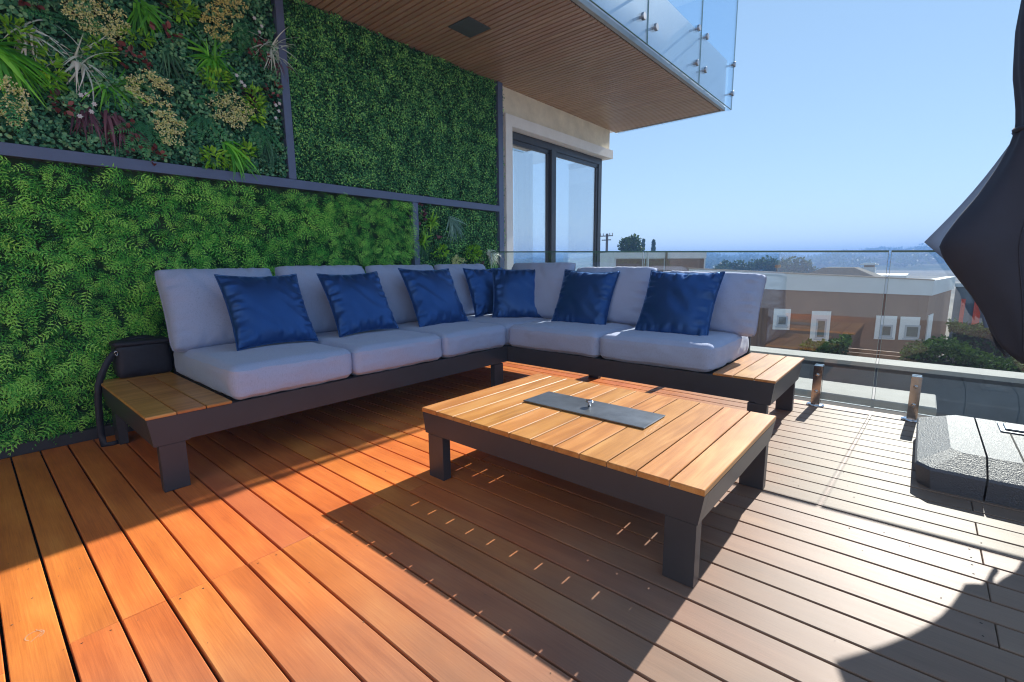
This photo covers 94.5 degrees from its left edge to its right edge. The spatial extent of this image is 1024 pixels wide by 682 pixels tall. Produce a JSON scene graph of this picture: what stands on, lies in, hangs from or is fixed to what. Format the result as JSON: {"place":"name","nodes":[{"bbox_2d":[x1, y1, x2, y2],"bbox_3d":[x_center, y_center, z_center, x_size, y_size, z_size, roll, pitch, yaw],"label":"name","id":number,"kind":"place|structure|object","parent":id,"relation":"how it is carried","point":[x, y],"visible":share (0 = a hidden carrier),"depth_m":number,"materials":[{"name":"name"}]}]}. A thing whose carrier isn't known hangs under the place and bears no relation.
{"place":"outdoors","nodes":[
{"label":"outdoors","id":0,"kind":"place"},
{"bbox_2d":[0,86,612,460],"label":"house","id":1,"kind":"structure","parent":0,"point":[553,158],"depth_m":7.01,"materials":[{"name":"paint"}]},
{"bbox_2d":[299,0,737,132],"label":"balcony","id":2,"kind":"structure","parent":1,"relation":"attached to","point":[616,66],"depth_m":5.14,"materials":[{"name":"wood"}]},
{"bbox_2d":[512,131,601,270],"bbox_3d":[0.710,-1.500,7.357,0.105,2.895,2.490,7,12,40],"label":"sliding glass door","id":3,"kind":"structure","parent":1,"relation":"in","point":[557,189],"depth_m":7.16,"materials":[{"name":"clear glass"}]},
{"bbox_2d":[600,252,706,271],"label":"garage building","id":4,"kind":"structure","parent":0,"point":[671,261],"depth_m":23.04,"materials":[{"name":"white paint"}]},
{"bbox_2d":[616,259,645,266],"bbox_3d":[5.676,-2.480,22.669,1.696,2.840,0.019,-4,10,-21],"label":"garage door","id":5,"kind":"structure","parent":4,"relation":"in","point":[619,262],"depth_m":22.44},
{"bbox_2d":[649,259,663,271],"bbox_3d":[6.997,-2.577,23.188,0.930,2.840,0.019,-4,10,-21],"label":"garage door","id":6,"kind":"structure","parent":4,"relation":"in","point":[657,263],"depth_m":23.03,"materials":[{"name":"grey"}]},
{"bbox_2d":[667,259,703,270],"bbox_3d":[8.698,-2.702,23.857,2.297,2.840,0.019,-4,10,-21],"label":"garage door","id":7,"kind":"structure","parent":4,"relation":"in","point":[672,264],"depth_m":23.62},
{"bbox_2d":[600,0,1020,256],"label":"sky","id":8,"kind":"structure","parent":0,"point":[850,124],"materials":[{"name":"blue"}]},
{"bbox_2d":[688,268,955,360],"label":"neighbour house","id":9,"kind":"structure","parent":0,"point":[796,309],"depth_m":14.33,"materials":[{"name":"brown paint"}]},
{"bbox_2d":[810,267,884,276],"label":"roof","id":10,"kind":"structure","parent":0,"point":[856,271],"depth_m":36.19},
{"bbox_2d":[745,253,950,269],"bbox_3d":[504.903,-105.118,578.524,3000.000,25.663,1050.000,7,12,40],"label":"hills","id":11,"kind":"structure","parent":0,"point":[939,266],"depth_m":277.42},
{"bbox_2d":[705,243,946,268],"bbox_3d":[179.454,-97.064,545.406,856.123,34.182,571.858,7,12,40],"label":"hillside woods","id":12,"kind":"object","parent":11,"relation":"on","point":[905,258],"visible":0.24,"depth_m":358.96,"materials":[{"name":"blue plant"}]},
{"bbox_2d":[714,249,944,267],"bbox_3d":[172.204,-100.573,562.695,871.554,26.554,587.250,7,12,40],"label":"hillside town","id":13,"kind":"object","parent":11,"relation":"on","point":[884,262],"visible":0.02,"depth_m":323.87},
{"bbox_2d":[860,263,908,277],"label":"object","id":14,"kind":"structure","parent":0,"point":[871,267],"depth_m":39.72,"materials":[{"name":"white paint"}]},
{"bbox_2d":[876,270,960,339],"bbox_3d":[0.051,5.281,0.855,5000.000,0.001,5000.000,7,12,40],"label":"ground","id":15,"kind":"structure","parent":0,"point":[925,274],"depth_m":170.40,"materials":[{"name":"grey concrete"}]},
{"bbox_2d":[0,361,1023,681],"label":"deck","id":16,"kind":"structure","parent":15,"relation":"on","point":[360,539],"depth_m":1.83,"materials":[{"name":"brown wood"}]},
{"bbox_2d":[94,335,172,446],"bbox_3d":[-2.606,0.317,3.259,0.193,0.704,0.480,6,11,33],"label":"camera bag","id":17,"kind":"object","parent":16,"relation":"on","point":[137,356],"visible":0.97,"depth_m":3.19,"materials":[{"name":"fabric"}]},
{"bbox_2d":[0,0,505,459],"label":"green wall","id":18,"kind":"structure","parent":16,"relation":"on","point":[142,142],"depth_m":3.49,"materials":[{"name":"plant"}]},
{"bbox_2d":[101,337,804,492],"bbox_3d":[-0.240,0.212,3.396,3.440,0.800,3.668,7,12,40],"label":"corner sofa frame","id":19,"kind":"object","parent":16,"relation":"on","point":[167,414],"visible":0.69,"depth_m":3.10,"materials":[{"name":"grey metal"}]},
{"bbox_2d":[174,341,351,398],"bbox_3d":[-1.734,0.145,3.275,1.164,0.240,0.779,7,12,40],"label":"seat cushion","id":20,"kind":"object","parent":19,"relation":"on","point":[230,370],"visible":0.85,"depth_m":2.92,"materials":[{"name":"grey fabric"}]},
{"bbox_2d":[155,268,271,351],"bbox_3d":[-2.060,-0.249,3.414,0.246,0.583,0.758,-19,-5,41],"label":"back cushion","id":21,"kind":"object","parent":20,"relation":"on","point":[196,313],"visible":0.48,"depth_m":3.19,"materials":[{"name":"grey fabric"}]},
{"bbox_2d":[214,274,318,350],"bbox_3d":[-1.696,-0.225,3.311,0.155,0.561,0.561,-30,-13,38],"label":"pillow","id":22,"kind":"object","parent":20,"relation":"on","point":[266,310],"visible":1,"depth_m":3.23,"materials":[{"name":"blue fabric"}]},
{"bbox_2d":[309,329,441,375],"bbox_3d":[-1.229,0.046,3.856,1.163,0.242,0.820,7,12,40],"label":"seat cushion","id":23,"kind":"object","parent":19,"relation":"on","point":[373,351],"visible":0.59,"depth_m":3.49,"materials":[{"name":"grey fabric"}]},
{"bbox_2d":[275,265,364,333],"bbox_3d":[-1.542,-0.358,4.008,0.249,0.598,0.786,-19,-5,41],"label":"back cushion","id":24,"kind":"object","parent":23,"relation":"on","point":[318,308],"visible":0.35,"depth_m":3.82,"materials":[{"name":"grey fabric"}]},
{"bbox_2d":[316,271,398,336],"bbox_3d":[-1.234,-0.318,3.842,0.158,0.551,0.551,-31,-12,40],"label":"pillow","id":25,"kind":"object","parent":23,"relation":"on","point":[358,302],"visible":1,"depth_m":3.75,"materials":[{"name":"blue fabric"}]},
{"bbox_2d":[397,321,504,357],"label":"seat cushion","id":26,"kind":"object","parent":19,"relation":"on","point":[460,338],"visible":0.54,"depth_m":4.07,"materials":[{"name":"grey fabric"}]},
{"bbox_2d":[365,264,433,323],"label":"back cushion","id":27,"kind":"object","parent":26,"relation":"on","point":[399,301],"visible":0.35,"depth_m":4.41,"materials":[{"name":"grey fabric"}]},
{"bbox_2d":[398,268,468,327],"bbox_3d":[-0.716,-0.420,4.436,0.157,0.606,0.606,-31,-14,40],"label":"pillow","id":28,"kind":"object","parent":26,"relation":"on","point":[434,297],"visible":0.98,"depth_m":4.34,"materials":[{"name":"blue fabric"}]},
{"bbox_2d":[466,314,548,344],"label":"seat cushion","id":29,"kind":"object","parent":19,"relation":"on","point":[506,323],"visible":0.23,"depth_m":4.65,"materials":[{"name":"grey fabric"}]},
{"bbox_2d":[434,264,485,314],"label":"back cushion","id":30,"kind":"object","parent":29,"relation":"on","point":[460,283],"visible":0.33,"depth_m":5.03,"materials":[{"name":"grey fabric"}]},
{"bbox_2d":[463,267,502,316],"bbox_3d":[-0.238,-0.536,5.089,0.546,0.546,0.159,-9,-10,-41],"label":"pillow","id":31,"kind":"object","parent":29,"relation":"on","point":[480,283],"visible":0.57,"depth_m":4.95,"materials":[{"name":"blue fabric"}]},
{"bbox_2d":[491,268,542,317],"bbox_3d":[0.074,-0.495,4.925,0.576,0.576,0.147,-1,-13,-1],"label":"pillow","id":32,"kind":"object","parent":29,"relation":"on","point":[513,293],"visible":0.77,"depth_m":4.86,"materials":[{"name":"blue fabric"}]},
{"bbox_2d":[511,262,575,318],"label":"back cushion","id":33,"kind":"object","parent":29,"relation":"on","point":[548,280],"visible":0.56,"depth_m":4.80,"materials":[{"name":"grey fabric"}]},
{"bbox_2d":[510,319,635,356],"bbox_3d":[0.607,-0.060,4.395,0.971,0.239,0.925,7,12,40],"label":"seat cushion","id":34,"kind":"object","parent":19,"relation":"on","point":[573,338],"visible":0.72,"depth_m":4.05,"materials":[{"name":"grey fabric"}]},
{"bbox_2d":[551,269,619,324],"bbox_3d":[0.666,-0.395,4.410,0.586,0.586,0.157,9,-12,37],"label":"pillow","id":35,"kind":"object","parent":34,"relation":"on","point":[585,297],"visible":0.91,"depth_m":4.33,"materials":[{"name":"blue fabric"}]},
{"bbox_2d":[577,266,657,325],"bbox_3d":[0.921,-0.434,4.455,0.849,0.557,0.243,7,-8,40],"label":"back cushion","id":36,"kind":"object","parent":34,"relation":"on","point":[628,296],"visible":0.38,"depth_m":4.23,"materials":[{"name":"grey fabric"}]},
{"bbox_2d":[600,327,747,372],"bbox_3d":[1.304,0.031,3.800,0.909,0.237,0.926,7,12,40],"label":"seat cushion","id":37,"kind":"object","parent":19,"relation":"on","point":[712,351],"visible":0.86,"depth_m":3.45,"materials":[{"name":"grey fabric"}]},
{"bbox_2d":[634,270,725,335],"bbox_3d":[1.305,-0.291,3.751,0.606,0.606,0.152,9,-16,40],"label":"pillow","id":38,"kind":"object","parent":37,"relation":"on","point":[680,303],"visible":0.91,"depth_m":3.67,"materials":[{"name":"blue fabric"}]},
{"bbox_2d":[664,270,766,336],"bbox_3d":[1.585,-0.327,3.895,0.849,0.511,0.247,9,-7,40],"label":"back cushion","id":39,"kind":"object","parent":37,"relation":"on","point":[736,309],"visible":0.43,"depth_m":3.65,"materials":[{"name":"grey fabric"}]},
{"bbox_2d":[422,374,775,587],"bbox_3d":[0.421,0.537,2.510,1.512,0.430,1.035,7,12,40],"label":"fire pit table","id":40,"kind":"object","parent":16,"relation":"on","point":[683,465],"visible":1,"depth_m":2.17,"materials":[{"name":"brown wood"}]},
{"bbox_2d":[490,250,934,422],"bbox_3d":[2.666,-0.102,3.557,7.746,1.313,0.124,7,12,40],"label":"glass fence","id":41,"kind":"object","parent":16,"relation":"on","point":[913,400],"visible":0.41,"depth_m":3.62,"materials":[{"name":"clear glass"}]},
{"bbox_2d":[915,415,1023,509],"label":"umbrella base","id":42,"kind":"object","parent":16,"relation":"on","point":[972,458],"visible":1,"depth_m":2.41,"materials":[{"name":"grey concrete"}]},
{"bbox_2d":[924,0,1023,363],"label":"cantilever umbrella","id":43,"kind":"object","parent":42,"relation":"on","point":[975,240],"visible":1,"depth_m":2.23,"materials":[{"name":"fabric"}]},
{"bbox_2d":[600,233,612,252],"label":"utility pole","id":44,"kind":"object","parent":15,"relation":"on","point":[606,236],"visible":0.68,"depth_m":59.79,"materials":[{"name":"brown wood"}]},
{"bbox_2d":[617,233,644,250],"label":"tree","id":45,"kind":"object","parent":15,"relation":"on","point":[632,242],"visible":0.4,"depth_m":44.51,"materials":[{"name":"green plant"}]},
{"bbox_2d":[641,239,644,251],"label":"cypress tree","id":46,"kind":"object","parent":15,"relation":"on","point":[643,242],"visible":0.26,"depth_m":69.75,"materials":[{"name":"green plant"}]},
{"bbox_2d":[651,239,655,250],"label":"cypress tree","id":47,"kind":"object","parent":15,"relation":"on","point":[653,246],"visible":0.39,"depth_m":69.36,"materials":[{"name":"green plant"}]},
{"bbox_2d":[713,259,732,269],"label":"tree","id":48,"kind":"object","parent":15,"relation":"on","point":[724,261],"visible":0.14,"depth_m":90.57,"materials":[{"name":"green plant"}]},
{"bbox_2d":[714,260,746,269],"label":"tree","id":49,"kind":"object","parent":15,"relation":"on","point":[735,265],"visible":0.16,"depth_m":88.92,"materials":[{"name":"green plant"}]},
{"bbox_2d":[734,259,765,270],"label":"tree","id":50,"kind":"object","parent":15,"relation":"on","point":[751,265],"visible":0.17,"depth_m":87.88,"materials":[{"name":"green plant"}]},
{"bbox_2d":[754,255,787,271],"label":"tree","id":51,"kind":"object","parent":15,"relation":"on","point":[771,263],"visible":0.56,"depth_m":87.23,"materials":[{"name":"green plant"}]},
{"bbox_2d":[758,256,798,272],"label":"tree","id":52,"kind":"object","parent":15,"relation":"on","point":[786,261],"visible":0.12,"depth_m":88.75,"materials":[{"name":"green plant"}]},
{"bbox_2d":[782,255,811,272],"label":"tree","id":53,"kind":"object","parent":15,"relation":"on","point":[804,266],"visible":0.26,"depth_m":88.55,"materials":[{"name":"green plant"}]},
{"bbox_2d":[800,260,819,272],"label":"tree","id":54,"kind":"object","parent":15,"relation":"on","point":[812,269],"visible":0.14,"depth_m":88.99,"materials":[{"name":"green plant"}]},
{"bbox_2d":[799,333,852,355],"bbox_3d":[5.252,1.925,8.190,0.741,4.181,0.922,7,12,40],"label":"hedge","id":55,"kind":"object","parent":15,"relation":"on","point":[841,345],"visible":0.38,"depth_m":7.70,"materials":[{"name":"green plant"}]},
{"bbox_2d":[794,377,936,416],"bbox_3d":[4.954,2.590,4.670,16.000,4.000,1.280,7,12,40],"label":"ledge","id":56,"kind":"object","parent":15,"relation":"on","point":[891,399],"visible":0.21,"depth_m":4.84,"materials":[{"name":"concrete"}]},
{"bbox_2d":[843,348,905,359],"bbox_3d":[7.354,2.053,8.718,3.520,3.720,0.100,7,12,40],"label":"slat fence","id":57,"kind":"object","parent":15,"relation":"on","point":[865,352],"depth_m":8.85,"materials":[{"name":"brown wood"}]},
{"bbox_2d":[750,346,1023,424],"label":"boundary wall","id":58,"kind":"structure","parent":15,"relation":"on","point":[990,394],"depth_m":5.32,"materials":[{"name":"concrete"}]},
{"bbox_2d":[898,334,1023,372],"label":"hedge","id":59,"kind":"object","parent":15,"relation":"on","point":[955,352],"visible":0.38,"depth_m":6.72,"materials":[{"name":"green plant"}]},
{"bbox_2d":[949,283,981,337],"bbox_3d":[15.616,0.569,14.573,3.380,4.620,0.200,7,12,40],"label":"orange hoarding","id":60,"kind":"object","parent":15,"relation":"on","point":[965,308],"visible":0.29,"depth_m":15.20,"materials":[{"name":"fabric"}]},
{"bbox_2d":[945,317,1010,359],"bbox_3d":[9.926,1.568,9.796,1.804,4.284,1.132,7,12,40],"label":"hedge","id":61,"kind":"object","parent":15,"relation":"on","point":[977,335],"visible":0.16,"depth_m":9.54,"materials":[{"name":"green plant"}]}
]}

